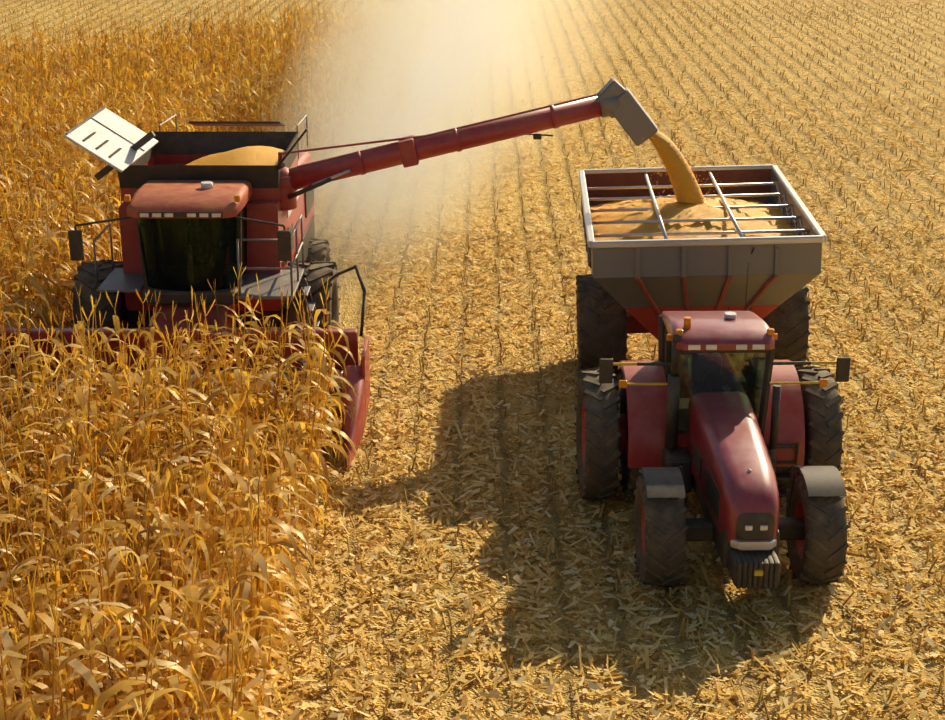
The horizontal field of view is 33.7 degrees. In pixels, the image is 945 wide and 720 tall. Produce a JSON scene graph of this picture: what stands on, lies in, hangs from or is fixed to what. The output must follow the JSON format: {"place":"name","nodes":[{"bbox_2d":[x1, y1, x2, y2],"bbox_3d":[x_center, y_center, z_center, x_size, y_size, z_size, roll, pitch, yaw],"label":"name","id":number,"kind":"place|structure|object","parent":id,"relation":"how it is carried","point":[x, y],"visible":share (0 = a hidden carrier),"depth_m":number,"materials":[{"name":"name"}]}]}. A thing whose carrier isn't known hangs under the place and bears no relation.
{"place":"outdoors","nodes":[
{"label":"outdoors","id":0,"kind":"place"},
{"bbox_2d":[263,0,669,316],"label":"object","id":1,"kind":"structure","parent":0,"point":[454,42],"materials":[{"name":"beige"}]},
{"bbox_2d":[0,0,944,719],"bbox_3d":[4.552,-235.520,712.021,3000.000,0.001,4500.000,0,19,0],"label":"field ground","id":2,"kind":"structure","parent":0,"point":[352,296],"depth_m":33.91,"materials":[{"name":"beige soil"}]},
{"bbox_2d":[0,68,361,719],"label":"corn","id":3,"kind":"object","parent":2,"relation":"on","point":[37,223],"visible":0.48,"depth_m":21.29,"materials":[{"name":"yellow plant"}]},
{"bbox_2d":[0,0,436,154],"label":"corn","id":4,"kind":"object","parent":2,"relation":"on","point":[232,82],"depth_m":56.08,"materials":[{"name":"yellow plant"}]},
{"bbox_2d":[0,78,657,467],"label":"combine","id":5,"kind":"object","parent":2,"relation":"on","point":[198,210],"visible":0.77,"depth_m":29.39,"materials":[{"name":"metal"}]},
{"bbox_2d":[0,0,944,719],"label":"residue flakes","id":6,"kind":"object","parent":2,"relation":"on","point":[648,656],"visible":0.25,"depth_m":23.61,"materials":[{"name":"beige plant"}]},
{"bbox_2d":[0,0,944,719],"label":"stubble stalks","id":7,"kind":"object","parent":2,"relation":"on","point":[864,330],"visible":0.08,"depth_m":38.00,"materials":[{"name":"beige plant"}]},
{"bbox_2d":[576,164,826,371],"bbox_3d":[4.170,-1.101,29.204,4.390,3.409,8.005,-1,19,3],"label":"grain cart","id":8,"kind":"object","parent":2,"relation":"on","point":[649,260],"visible":0.88,"depth_m":28.73,"materials":[{"name":"metal"}]},
{"bbox_2d":[574,262,850,588],"bbox_3d":[3.695,0.827,23.028,3.965,3.781,6.180,0,19,-1],"label":"tractor","id":9,"kind":"object","parent":2,"relation":"on","point":[731,420],"visible":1,"depth_m":22.88,"materials":[{"name":"metal"}]},
{"bbox_2d":[642,130,735,206],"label":"grain stream","id":10,"kind":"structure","parent":0,"point":[685,185],"depth_m":29.52,"materials":[{"name":"yellow food"}]}
]}

